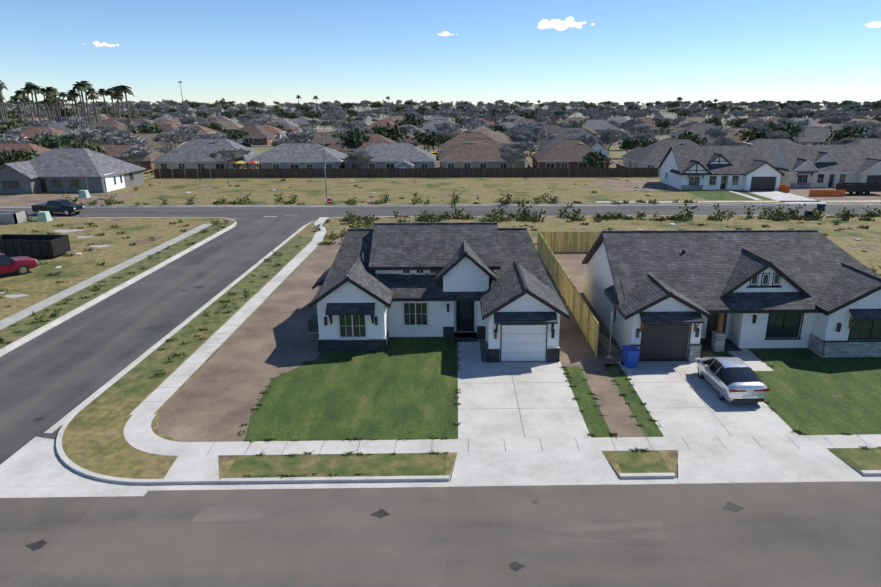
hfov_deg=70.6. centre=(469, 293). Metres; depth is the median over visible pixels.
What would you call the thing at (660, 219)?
weed
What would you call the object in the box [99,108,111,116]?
green tree
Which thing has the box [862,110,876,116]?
bare tree
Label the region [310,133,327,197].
street light
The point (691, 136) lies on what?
green tree
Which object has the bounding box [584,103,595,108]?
green tree
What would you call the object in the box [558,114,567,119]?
bare tree
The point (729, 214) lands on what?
weed
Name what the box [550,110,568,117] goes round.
green tree
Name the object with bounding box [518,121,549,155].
bare tree
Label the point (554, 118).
bare tree
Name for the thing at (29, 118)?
house
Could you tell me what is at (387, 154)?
house
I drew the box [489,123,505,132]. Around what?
green tree
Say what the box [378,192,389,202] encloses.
weed
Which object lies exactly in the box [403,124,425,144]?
house
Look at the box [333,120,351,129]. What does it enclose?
bare tree
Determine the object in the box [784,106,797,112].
green tree
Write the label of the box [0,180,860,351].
lot litter
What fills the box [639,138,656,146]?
green tree
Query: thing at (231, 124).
house
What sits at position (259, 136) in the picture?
house
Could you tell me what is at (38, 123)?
bare tree
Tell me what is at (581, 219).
weed
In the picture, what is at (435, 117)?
house
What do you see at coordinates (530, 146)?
bare tree
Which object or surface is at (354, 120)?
green tree
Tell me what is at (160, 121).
house
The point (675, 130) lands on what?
house
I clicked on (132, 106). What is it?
bare tree
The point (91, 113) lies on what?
bare tree
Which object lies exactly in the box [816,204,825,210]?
dark bin back street
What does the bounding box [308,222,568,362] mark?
house
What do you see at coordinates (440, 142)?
green tree
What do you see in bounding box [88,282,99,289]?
weed
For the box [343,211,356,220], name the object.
weed
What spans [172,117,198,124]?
house
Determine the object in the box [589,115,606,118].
bare tree
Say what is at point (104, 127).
bare tree
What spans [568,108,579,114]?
bare tree
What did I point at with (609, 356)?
steel post
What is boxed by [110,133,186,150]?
house
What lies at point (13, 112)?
green tree
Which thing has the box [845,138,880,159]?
house
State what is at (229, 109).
bare tree
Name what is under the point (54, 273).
weed
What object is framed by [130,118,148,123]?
house
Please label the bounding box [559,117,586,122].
house
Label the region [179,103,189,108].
bare tree
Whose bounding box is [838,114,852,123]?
bare tree
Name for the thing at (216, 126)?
green tree
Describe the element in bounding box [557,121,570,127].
bare tree
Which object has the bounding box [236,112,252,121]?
bare tree
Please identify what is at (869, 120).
house
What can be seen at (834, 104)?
green tree
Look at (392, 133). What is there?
green tree
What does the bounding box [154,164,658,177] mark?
old brown fence
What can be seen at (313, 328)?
air conditioner
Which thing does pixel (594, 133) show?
house
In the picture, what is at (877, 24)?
cloud
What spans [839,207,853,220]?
weed
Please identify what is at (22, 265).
car
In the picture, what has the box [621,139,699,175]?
house
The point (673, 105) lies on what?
green tree
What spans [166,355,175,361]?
weed
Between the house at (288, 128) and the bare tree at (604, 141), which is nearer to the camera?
the bare tree at (604, 141)
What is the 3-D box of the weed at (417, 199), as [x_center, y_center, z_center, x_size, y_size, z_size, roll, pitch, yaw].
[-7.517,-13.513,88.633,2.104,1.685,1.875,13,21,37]
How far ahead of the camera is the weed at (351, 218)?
74.13 m
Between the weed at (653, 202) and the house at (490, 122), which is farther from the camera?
the house at (490, 122)
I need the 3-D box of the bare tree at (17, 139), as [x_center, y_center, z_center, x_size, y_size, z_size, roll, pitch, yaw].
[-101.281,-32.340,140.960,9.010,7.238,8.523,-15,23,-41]
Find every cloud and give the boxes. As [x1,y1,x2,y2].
[83,41,118,46]
[437,31,457,35]
[537,17,594,30]
[864,21,880,27]
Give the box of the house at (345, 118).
[335,117,354,128]
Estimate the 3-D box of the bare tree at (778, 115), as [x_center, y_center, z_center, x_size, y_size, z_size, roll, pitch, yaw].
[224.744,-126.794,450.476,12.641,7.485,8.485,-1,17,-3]
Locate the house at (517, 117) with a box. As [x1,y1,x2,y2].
[498,115,522,123]
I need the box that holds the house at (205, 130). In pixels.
[179,124,218,136]
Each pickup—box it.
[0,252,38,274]
[31,199,84,215]
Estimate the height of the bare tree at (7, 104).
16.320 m
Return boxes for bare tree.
[0,103,11,108]
[0,134,17,142]
[0,135,42,146]
[6,128,24,134]
[20,120,49,126]
[31,130,58,139]
[34,113,51,118]
[61,129,113,145]
[65,118,88,131]
[69,107,81,117]
[76,129,112,144]
[79,112,94,115]
[80,116,102,124]
[89,107,99,111]
[94,125,116,133]
[106,132,131,137]
[109,135,146,146]
[113,128,131,134]
[113,144,151,165]
[115,118,131,123]
[125,105,135,110]
[125,123,138,129]
[134,122,152,129]
[138,108,153,113]
[142,103,151,108]
[150,132,196,149]
[154,146,171,152]
[169,110,180,116]
[169,124,200,141]
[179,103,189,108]
[181,115,197,123]
[191,132,222,138]
[195,105,205,109]
[195,117,211,121]
[198,121,209,126]
[199,133,227,138]
[205,147,250,168]
[224,106,237,118]
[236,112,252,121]
[253,118,268,124]
[271,138,289,146]
[281,125,316,142]
[283,103,295,107]
[307,119,321,130]
[321,116,332,120]
[326,109,342,119]
[328,119,338,129]
[330,130,359,138]
[333,113,344,119]
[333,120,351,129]
[340,149,372,167]
[348,122,363,129]
[353,124,371,133]
[356,120,367,126]
[358,112,368,119]
[399,125,419,132]
[400,111,414,116]
[423,110,431,117]
[424,103,435,108]
[426,130,458,152]
[434,122,456,132]
[438,111,450,116]
[441,102,451,107]
[447,111,458,120]
[449,108,461,112]
[451,123,463,132]
[455,101,464,106]
[459,118,476,129]
[464,113,479,117]
[465,106,479,113]
[466,103,475,107]
[470,119,485,126]
[471,113,485,119]
[471,121,494,129]
[477,106,487,113]
[488,116,503,120]
[499,144,526,167]
[500,103,509,108]
[502,118,515,122]
[504,142,538,158]
[507,126,538,141]
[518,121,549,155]
[533,115,550,121]
[534,123,546,127]
[537,112,552,119]
[546,101,556,106]
[549,116,559,121]
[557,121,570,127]
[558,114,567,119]
[562,110,573,117]
[566,120,585,128]
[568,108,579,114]
[572,134,601,147]
[582,110,591,118]
[586,111,596,116]
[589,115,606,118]
[596,128,621,154]
[597,110,612,119]
[599,138,613,146]
[607,120,619,125]
[614,111,626,115]
[615,105,623,109]
[617,124,633,129]
[617,130,633,148]
[622,133,659,141]
[626,117,645,135]
[628,113,643,118]
[632,125,651,133]
[636,109,648,116]
[664,119,678,126]
[673,117,684,122]
[680,120,697,126]
[689,102,699,107]
[704,126,727,145]
[707,109,721,114]
[711,136,735,145]
[722,114,730,123]
[731,108,745,118]
[739,121,759,130]
[744,120,768,126]
[747,102,760,109]
[752,111,763,116]
[756,125,777,136]
[766,130,790,137]
[773,113,786,118]
[779,118,796,124]
[780,108,794,113]
[787,103,799,108]
[793,122,807,128]
[795,119,809,125]
[801,110,809,117]
[802,103,813,109]
[812,104,822,109]
[813,110,831,117]
[818,117,830,123]
[826,115,843,123]
[827,137,858,144]
[829,104,839,109]
[836,112,855,115]
[837,121,868,131]
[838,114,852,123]
[854,111,864,115]
[859,128,880,137]
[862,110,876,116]
[869,121,880,128]
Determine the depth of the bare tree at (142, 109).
503.67 m
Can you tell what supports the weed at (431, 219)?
on the residential lot ground at (179, 422)
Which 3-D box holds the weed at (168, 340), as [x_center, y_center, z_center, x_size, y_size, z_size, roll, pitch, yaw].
[-17.947,2.753,37.375,0.842,0.239,0.874,13,21,37]
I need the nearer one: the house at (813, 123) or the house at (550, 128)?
the house at (550, 128)
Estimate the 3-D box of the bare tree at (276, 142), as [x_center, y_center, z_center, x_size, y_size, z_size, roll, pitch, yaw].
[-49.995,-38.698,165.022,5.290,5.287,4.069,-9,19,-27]
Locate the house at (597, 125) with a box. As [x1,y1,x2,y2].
[584,119,619,134]
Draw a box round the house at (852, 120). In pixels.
[839,119,863,123]
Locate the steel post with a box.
[606,312,612,357]
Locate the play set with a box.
[235,161,259,168]
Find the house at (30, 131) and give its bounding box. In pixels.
[18,127,67,139]
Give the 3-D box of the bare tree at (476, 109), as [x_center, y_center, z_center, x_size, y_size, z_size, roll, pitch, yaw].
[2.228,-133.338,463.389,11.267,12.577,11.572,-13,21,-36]
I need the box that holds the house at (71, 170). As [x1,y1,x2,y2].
[0,148,145,193]
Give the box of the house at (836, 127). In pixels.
[823,124,854,132]
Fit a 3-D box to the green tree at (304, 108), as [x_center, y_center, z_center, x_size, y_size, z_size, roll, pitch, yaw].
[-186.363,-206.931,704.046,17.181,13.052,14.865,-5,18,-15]
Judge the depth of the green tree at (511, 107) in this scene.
868.66 m
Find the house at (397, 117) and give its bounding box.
[388,116,402,120]
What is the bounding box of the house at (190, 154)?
[151,138,261,168]
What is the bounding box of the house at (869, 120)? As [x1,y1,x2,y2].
[850,119,880,125]
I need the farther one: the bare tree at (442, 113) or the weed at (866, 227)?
the bare tree at (442, 113)
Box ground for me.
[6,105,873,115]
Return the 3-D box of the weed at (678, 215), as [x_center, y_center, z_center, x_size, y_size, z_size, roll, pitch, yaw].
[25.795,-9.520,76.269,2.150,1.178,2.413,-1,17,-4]
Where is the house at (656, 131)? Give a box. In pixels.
[630,121,676,134]
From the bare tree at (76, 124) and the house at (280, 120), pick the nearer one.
the bare tree at (76, 124)
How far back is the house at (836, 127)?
224.41 m
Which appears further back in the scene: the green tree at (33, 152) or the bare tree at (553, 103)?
the bare tree at (553, 103)
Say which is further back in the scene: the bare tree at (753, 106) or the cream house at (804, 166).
the bare tree at (753, 106)
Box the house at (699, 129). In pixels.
[670,124,719,139]
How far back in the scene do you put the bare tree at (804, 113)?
523.93 m
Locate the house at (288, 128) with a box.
[266,123,299,134]
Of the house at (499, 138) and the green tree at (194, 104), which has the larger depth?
the green tree at (194, 104)
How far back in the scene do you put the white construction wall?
102.12 m
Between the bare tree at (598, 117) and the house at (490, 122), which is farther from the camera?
the bare tree at (598, 117)
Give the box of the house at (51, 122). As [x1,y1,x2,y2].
[26,120,57,126]
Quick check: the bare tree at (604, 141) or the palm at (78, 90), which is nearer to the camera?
the bare tree at (604, 141)
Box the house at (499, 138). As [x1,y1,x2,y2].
[474,130,514,148]
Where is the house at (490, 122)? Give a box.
[471,121,497,128]
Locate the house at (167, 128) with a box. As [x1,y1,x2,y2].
[160,125,187,141]
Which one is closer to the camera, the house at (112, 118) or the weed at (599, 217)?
the weed at (599, 217)
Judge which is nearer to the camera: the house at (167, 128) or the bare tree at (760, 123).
the house at (167, 128)
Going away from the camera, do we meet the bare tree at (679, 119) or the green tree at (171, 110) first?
the bare tree at (679, 119)
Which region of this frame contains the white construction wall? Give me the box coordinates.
[86,172,124,192]
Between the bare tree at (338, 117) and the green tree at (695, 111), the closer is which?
the bare tree at (338, 117)
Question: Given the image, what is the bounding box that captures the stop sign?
[326,198,332,217]
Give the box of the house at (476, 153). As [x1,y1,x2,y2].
[438,139,527,167]
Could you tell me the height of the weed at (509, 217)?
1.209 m
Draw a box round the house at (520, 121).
[514,119,530,125]
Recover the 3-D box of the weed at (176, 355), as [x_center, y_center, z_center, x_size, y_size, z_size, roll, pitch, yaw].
[-16.488,3.404,35.166,0.833,0.291,0.803,-16,23,-42]
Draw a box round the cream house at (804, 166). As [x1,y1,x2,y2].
[763,145,880,187]
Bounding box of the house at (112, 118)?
[106,117,134,122]
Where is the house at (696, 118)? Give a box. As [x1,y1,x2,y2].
[684,117,708,120]
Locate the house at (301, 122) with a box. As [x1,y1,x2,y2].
[293,116,318,128]
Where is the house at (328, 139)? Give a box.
[290,132,340,146]
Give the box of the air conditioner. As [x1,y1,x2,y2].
[308,314,318,333]
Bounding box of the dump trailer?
[836,183,880,195]
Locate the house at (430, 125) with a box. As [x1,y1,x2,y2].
[420,119,460,131]
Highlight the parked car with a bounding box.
[241,143,251,146]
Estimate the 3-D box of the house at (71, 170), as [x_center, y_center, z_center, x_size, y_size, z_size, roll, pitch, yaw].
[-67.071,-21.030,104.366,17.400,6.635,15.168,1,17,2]
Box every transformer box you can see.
[36,211,53,221]
[78,190,91,197]
[804,210,812,217]
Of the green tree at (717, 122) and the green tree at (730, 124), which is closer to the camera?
the green tree at (717, 122)
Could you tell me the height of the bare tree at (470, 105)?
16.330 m
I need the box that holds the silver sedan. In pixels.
[696,357,769,401]
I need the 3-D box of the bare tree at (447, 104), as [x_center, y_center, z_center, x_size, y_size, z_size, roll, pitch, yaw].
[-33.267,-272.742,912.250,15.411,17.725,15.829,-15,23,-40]
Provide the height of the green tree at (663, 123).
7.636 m
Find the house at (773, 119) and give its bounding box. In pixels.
[763,117,782,122]
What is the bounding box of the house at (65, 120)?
[55,118,89,125]
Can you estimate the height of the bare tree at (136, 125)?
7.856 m
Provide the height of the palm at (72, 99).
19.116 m
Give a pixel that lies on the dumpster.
(51, 246)
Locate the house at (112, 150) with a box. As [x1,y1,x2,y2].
[97,144,164,172]
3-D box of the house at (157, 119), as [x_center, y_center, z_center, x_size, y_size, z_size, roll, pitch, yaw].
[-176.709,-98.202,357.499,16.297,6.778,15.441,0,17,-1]
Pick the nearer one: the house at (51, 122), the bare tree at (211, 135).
the bare tree at (211, 135)
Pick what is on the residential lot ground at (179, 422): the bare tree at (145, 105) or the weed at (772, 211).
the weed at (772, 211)
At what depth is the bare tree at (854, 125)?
189.79 m
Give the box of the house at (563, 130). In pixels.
[537,127,591,145]
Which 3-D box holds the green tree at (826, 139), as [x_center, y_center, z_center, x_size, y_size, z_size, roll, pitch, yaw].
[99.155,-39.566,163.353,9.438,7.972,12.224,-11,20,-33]
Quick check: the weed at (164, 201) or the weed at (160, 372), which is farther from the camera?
the weed at (164, 201)
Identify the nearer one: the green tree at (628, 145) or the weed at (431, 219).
the weed at (431, 219)
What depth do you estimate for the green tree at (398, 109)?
537.47 m
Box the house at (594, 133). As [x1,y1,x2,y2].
[582,124,596,136]
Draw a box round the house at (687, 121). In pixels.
[674,119,704,127]
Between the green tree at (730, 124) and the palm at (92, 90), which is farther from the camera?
the palm at (92, 90)
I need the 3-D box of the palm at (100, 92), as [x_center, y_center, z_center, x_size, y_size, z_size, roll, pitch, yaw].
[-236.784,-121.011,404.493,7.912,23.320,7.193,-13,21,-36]
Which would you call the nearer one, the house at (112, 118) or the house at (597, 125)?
the house at (597, 125)
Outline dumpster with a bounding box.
[0,234,70,257]
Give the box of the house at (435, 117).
[427,116,445,119]
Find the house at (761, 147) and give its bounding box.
[726,138,798,157]
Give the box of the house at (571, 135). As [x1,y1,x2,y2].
[538,132,609,156]
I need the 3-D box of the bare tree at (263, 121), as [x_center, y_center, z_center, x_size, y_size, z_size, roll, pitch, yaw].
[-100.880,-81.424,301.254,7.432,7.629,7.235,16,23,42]
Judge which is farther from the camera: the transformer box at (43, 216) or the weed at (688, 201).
the weed at (688, 201)
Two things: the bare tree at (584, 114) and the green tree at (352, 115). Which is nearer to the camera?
the bare tree at (584, 114)
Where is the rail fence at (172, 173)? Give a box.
[143,168,210,179]
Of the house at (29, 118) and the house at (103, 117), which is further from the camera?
the house at (103, 117)
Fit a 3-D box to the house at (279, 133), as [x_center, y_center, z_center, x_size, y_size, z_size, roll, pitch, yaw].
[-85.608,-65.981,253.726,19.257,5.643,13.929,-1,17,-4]
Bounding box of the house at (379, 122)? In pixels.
[364,121,398,132]
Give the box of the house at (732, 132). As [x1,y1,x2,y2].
[701,128,751,145]
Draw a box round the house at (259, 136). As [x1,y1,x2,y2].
[230,125,276,144]
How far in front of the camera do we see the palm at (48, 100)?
288.61 m
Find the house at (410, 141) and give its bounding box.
[388,128,419,147]
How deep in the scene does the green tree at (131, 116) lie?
424.00 m
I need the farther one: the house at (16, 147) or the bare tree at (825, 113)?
the bare tree at (825, 113)
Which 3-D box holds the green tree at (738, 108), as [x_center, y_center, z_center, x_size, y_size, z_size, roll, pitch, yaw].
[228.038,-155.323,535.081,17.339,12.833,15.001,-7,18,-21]
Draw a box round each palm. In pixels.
[0,80,8,122]
[0,91,3,121]
[0,95,4,117]
[8,95,24,121]
[15,90,25,119]
[20,87,33,119]
[22,94,29,116]
[25,82,36,118]
[27,84,44,120]
[37,88,49,119]
[43,87,57,118]
[43,97,56,120]
[44,88,59,117]
[51,97,64,121]
[59,92,67,117]
[66,90,80,117]
[66,96,77,117]
[72,84,84,116]
[73,82,90,126]
[77,81,92,125]
[85,88,99,122]
[88,94,98,122]
[97,89,108,117]
[104,88,115,116]
[111,92,123,118]
[114,86,124,117]
[117,85,133,123]
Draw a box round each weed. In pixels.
[0,339,11,345]
[29,313,44,324]
[46,272,59,275]
[63,195,81,203]
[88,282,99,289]
[100,194,116,205]
[151,368,166,375]
[159,196,168,204]
[165,337,179,342]
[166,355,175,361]
[170,351,185,357]
[185,195,195,204]
[226,200,237,204]
[235,197,245,204]
[242,193,254,203]
[242,288,250,297]
[276,192,283,202]
[289,194,297,202]
[322,240,335,244]
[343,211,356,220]
[344,210,356,222]
[346,221,359,231]
[367,200,381,204]
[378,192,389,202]
[392,210,401,216]
[410,192,425,203]
[415,214,430,221]
[424,216,439,221]
[426,213,439,221]
[432,214,445,221]
[437,210,449,218]
[449,193,461,202]
[451,202,466,217]
[453,212,476,219]
[479,216,493,221]
[490,217,503,221]
[491,209,504,220]
[495,206,507,217]
[500,193,511,204]
[504,212,512,220]
[508,212,524,217]
[517,201,533,215]
[519,216,537,221]
[528,209,545,221]
[540,194,548,201]
[546,195,556,202]
[557,204,572,217]
[567,203,584,217]
[572,217,585,221]
[592,211,613,220]
[621,216,638,219]
[634,211,644,217]
[648,199,658,203]
[650,216,667,221]
[660,214,679,220]
[672,210,690,220]
[679,203,698,221]
[681,199,696,202]
[707,213,721,220]
[714,203,732,220]
[727,210,736,216]
[741,205,757,218]
[759,205,769,216]
[764,203,783,216]
[767,215,780,220]
[774,208,792,220]
[785,204,805,217]
[808,207,825,217]
[809,216,821,220]
[810,210,828,218]
[838,210,855,220]
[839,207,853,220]
[857,225,869,228]
[860,206,877,216]
[861,213,879,217]
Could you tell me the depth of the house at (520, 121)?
360.57 m
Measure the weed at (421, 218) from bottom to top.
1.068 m
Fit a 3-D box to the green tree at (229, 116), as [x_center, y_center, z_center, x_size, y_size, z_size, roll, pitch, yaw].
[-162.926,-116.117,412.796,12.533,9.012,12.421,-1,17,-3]
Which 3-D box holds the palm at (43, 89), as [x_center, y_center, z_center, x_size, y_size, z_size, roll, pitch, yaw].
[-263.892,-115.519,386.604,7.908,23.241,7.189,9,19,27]
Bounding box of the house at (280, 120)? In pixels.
[267,118,298,127]
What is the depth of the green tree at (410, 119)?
234.32 m
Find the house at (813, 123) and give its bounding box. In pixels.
[792,118,820,126]
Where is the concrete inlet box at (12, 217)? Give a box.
[0,211,27,223]
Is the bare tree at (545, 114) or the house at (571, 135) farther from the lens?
the bare tree at (545, 114)
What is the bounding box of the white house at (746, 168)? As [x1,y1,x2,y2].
[658,146,784,190]
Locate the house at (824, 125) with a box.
[815,123,835,126]
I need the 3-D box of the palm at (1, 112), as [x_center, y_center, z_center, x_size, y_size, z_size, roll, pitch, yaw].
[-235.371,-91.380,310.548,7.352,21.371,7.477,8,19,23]
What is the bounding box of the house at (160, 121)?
[151,120,180,123]
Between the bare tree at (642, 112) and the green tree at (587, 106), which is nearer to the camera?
the bare tree at (642, 112)
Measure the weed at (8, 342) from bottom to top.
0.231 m
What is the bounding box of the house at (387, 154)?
[342,142,435,167]
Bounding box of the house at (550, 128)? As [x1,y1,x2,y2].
[532,124,561,143]
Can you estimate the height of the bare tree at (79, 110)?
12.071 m
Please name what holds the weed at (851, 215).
on the residential lot ground at (179, 422)
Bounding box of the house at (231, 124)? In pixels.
[211,120,243,131]
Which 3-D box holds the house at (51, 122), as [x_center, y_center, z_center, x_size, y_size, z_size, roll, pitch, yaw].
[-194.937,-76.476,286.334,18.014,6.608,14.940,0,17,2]
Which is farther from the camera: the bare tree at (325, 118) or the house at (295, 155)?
the bare tree at (325, 118)
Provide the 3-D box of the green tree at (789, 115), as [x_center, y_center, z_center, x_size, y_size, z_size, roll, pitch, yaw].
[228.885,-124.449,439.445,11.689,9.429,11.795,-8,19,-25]
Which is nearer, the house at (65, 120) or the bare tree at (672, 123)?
the bare tree at (672, 123)
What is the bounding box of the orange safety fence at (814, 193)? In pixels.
[779,184,845,196]
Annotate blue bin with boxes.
[621,345,640,367]
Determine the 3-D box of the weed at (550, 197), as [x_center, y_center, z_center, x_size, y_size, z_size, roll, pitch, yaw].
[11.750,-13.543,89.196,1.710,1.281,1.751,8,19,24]
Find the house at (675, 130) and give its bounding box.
[669,123,700,137]
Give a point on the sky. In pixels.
(239, 51)
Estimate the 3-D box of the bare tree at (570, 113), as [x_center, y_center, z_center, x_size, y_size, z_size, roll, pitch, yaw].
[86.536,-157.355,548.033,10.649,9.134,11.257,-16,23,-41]
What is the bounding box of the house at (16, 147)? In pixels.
[0,143,54,166]
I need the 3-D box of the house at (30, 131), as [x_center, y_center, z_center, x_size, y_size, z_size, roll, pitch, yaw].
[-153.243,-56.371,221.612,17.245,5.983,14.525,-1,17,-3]
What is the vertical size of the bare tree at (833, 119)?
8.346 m
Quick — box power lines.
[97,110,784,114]
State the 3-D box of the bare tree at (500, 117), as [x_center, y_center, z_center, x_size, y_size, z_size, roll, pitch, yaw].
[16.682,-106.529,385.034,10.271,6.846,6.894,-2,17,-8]
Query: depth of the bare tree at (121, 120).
306.70 m
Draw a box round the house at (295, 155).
[246,143,347,168]
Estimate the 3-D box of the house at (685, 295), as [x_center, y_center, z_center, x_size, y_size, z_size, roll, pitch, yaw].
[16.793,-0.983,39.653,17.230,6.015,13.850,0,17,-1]
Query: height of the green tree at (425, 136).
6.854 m
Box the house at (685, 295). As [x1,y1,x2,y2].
[582,230,880,361]
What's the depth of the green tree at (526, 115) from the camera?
442.90 m
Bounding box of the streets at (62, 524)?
[0,204,880,586]
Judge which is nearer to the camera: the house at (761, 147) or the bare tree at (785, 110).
the house at (761, 147)
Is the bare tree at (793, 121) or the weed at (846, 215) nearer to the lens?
the weed at (846, 215)
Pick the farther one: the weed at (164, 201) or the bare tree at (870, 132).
the bare tree at (870, 132)
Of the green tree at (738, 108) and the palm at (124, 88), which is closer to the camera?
the palm at (124, 88)
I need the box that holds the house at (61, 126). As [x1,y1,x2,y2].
[47,122,89,132]
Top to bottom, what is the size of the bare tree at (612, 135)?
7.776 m
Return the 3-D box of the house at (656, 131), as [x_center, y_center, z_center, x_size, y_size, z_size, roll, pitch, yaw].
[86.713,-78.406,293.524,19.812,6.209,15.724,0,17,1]
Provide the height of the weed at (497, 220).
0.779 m
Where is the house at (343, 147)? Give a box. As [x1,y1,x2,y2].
[327,133,394,152]
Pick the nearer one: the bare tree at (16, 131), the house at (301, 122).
the bare tree at (16, 131)
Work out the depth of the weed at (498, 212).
75.90 m
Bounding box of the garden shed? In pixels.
[394,159,413,167]
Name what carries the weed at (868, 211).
on the residential lot ground at (179, 422)
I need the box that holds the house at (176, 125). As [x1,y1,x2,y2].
[156,122,187,128]
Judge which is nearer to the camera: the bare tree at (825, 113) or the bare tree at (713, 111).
the bare tree at (825, 113)
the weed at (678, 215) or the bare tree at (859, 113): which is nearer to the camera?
the weed at (678, 215)
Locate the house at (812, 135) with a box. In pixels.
[787,127,833,144]
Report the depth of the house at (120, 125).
284.25 m
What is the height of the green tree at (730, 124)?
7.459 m
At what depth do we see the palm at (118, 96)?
325.08 m
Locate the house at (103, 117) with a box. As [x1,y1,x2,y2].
[91,116,107,123]
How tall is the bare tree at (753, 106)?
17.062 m
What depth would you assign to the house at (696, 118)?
366.59 m
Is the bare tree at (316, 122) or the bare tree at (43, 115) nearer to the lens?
the bare tree at (316, 122)
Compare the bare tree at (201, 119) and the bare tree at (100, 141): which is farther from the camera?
the bare tree at (201, 119)
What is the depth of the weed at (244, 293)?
45.80 m
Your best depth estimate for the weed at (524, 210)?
78.11 m
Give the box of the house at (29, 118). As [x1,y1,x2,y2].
[16,117,38,121]
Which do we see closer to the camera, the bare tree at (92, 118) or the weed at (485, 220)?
the weed at (485, 220)
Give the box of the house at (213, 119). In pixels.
[197,117,219,123]
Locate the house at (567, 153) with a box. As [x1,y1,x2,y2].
[531,139,611,167]
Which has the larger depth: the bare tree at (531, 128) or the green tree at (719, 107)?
the green tree at (719, 107)
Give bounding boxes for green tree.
[0,111,11,118]
[0,118,23,127]
[0,124,15,134]
[0,148,34,165]
[6,110,22,115]
[9,118,28,126]
[12,148,40,161]
[26,133,83,148]
[55,107,73,116]
[59,139,106,154]
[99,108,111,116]
[117,112,135,117]
[130,121,163,133]
[138,111,155,116]
[149,114,161,119]
[152,107,161,112]
[165,107,177,116]
[187,101,199,109]
[194,111,210,118]
[205,121,222,132]
[214,112,233,118]
[221,104,230,109]
[222,126,250,142]
[233,108,246,117]
[246,100,257,107]
[247,108,263,113]
[268,122,284,129]
[273,110,292,118]
[288,112,298,119]
[297,105,312,110]
[304,108,326,119]
[321,120,328,129]
[338,127,371,145]
[340,102,355,114]
[342,115,365,122]
[343,107,353,116]
[349,111,357,116]
[365,123,409,141]
[371,101,384,108]
[392,107,405,112]
[394,113,424,128]
[405,100,415,105]
[405,130,445,151]
[414,105,427,113]
[419,133,448,151]
[450,117,463,122]
[489,107,507,115]
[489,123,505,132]
[509,104,517,111]
[510,111,525,116]
[523,111,536,118]
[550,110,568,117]
[583,150,612,167]
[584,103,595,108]
[618,139,645,152]
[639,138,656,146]
[649,118,670,135]
[668,102,679,107]
[673,130,707,145]
[677,110,686,116]
[682,108,702,116]
[702,116,722,126]
[706,103,716,107]
[711,104,728,108]
[723,118,745,127]
[726,105,745,120]
[732,118,747,127]
[734,128,771,141]
[753,121,803,141]
[779,103,787,108]
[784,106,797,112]
[784,111,805,117]
[795,100,805,105]
[807,112,824,119]
[816,127,844,144]
[825,102,842,109]
[829,126,866,141]
[848,130,878,138]
[862,103,875,109]
[872,101,880,108]
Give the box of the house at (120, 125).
[89,120,135,132]
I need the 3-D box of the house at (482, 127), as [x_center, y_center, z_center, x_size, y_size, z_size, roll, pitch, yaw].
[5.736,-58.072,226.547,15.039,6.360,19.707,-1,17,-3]
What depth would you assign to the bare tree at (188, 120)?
329.80 m
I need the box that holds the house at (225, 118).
[215,115,236,121]
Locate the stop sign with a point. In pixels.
(329, 200)
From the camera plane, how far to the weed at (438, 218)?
75.72 m
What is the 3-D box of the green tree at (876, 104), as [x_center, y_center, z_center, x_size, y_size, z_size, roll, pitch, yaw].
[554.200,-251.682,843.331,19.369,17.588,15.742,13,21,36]
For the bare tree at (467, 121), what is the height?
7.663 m
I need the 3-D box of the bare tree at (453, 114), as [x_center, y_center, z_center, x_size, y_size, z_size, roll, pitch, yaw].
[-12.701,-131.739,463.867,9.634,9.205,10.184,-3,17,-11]
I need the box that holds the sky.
[0,0,880,104]
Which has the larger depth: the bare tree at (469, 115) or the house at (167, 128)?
the bare tree at (469, 115)
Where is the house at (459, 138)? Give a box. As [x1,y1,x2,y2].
[438,132,491,153]
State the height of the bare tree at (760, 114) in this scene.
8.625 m
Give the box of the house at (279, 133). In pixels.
[255,125,285,138]
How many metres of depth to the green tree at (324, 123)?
344.96 m
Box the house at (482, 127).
[469,125,508,137]
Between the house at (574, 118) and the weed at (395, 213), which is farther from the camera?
the house at (574, 118)
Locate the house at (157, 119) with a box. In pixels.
[147,117,179,123]
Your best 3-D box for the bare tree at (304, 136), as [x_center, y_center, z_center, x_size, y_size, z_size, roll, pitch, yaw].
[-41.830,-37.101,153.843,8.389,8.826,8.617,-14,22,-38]
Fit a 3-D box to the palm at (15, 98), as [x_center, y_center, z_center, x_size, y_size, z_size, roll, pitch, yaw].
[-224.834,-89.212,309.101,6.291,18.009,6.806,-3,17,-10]
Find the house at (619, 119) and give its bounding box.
[606,116,628,128]
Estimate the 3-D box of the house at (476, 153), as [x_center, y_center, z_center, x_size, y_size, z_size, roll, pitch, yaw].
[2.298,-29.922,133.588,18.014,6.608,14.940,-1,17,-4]
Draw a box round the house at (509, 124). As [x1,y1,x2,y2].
[494,122,516,137]

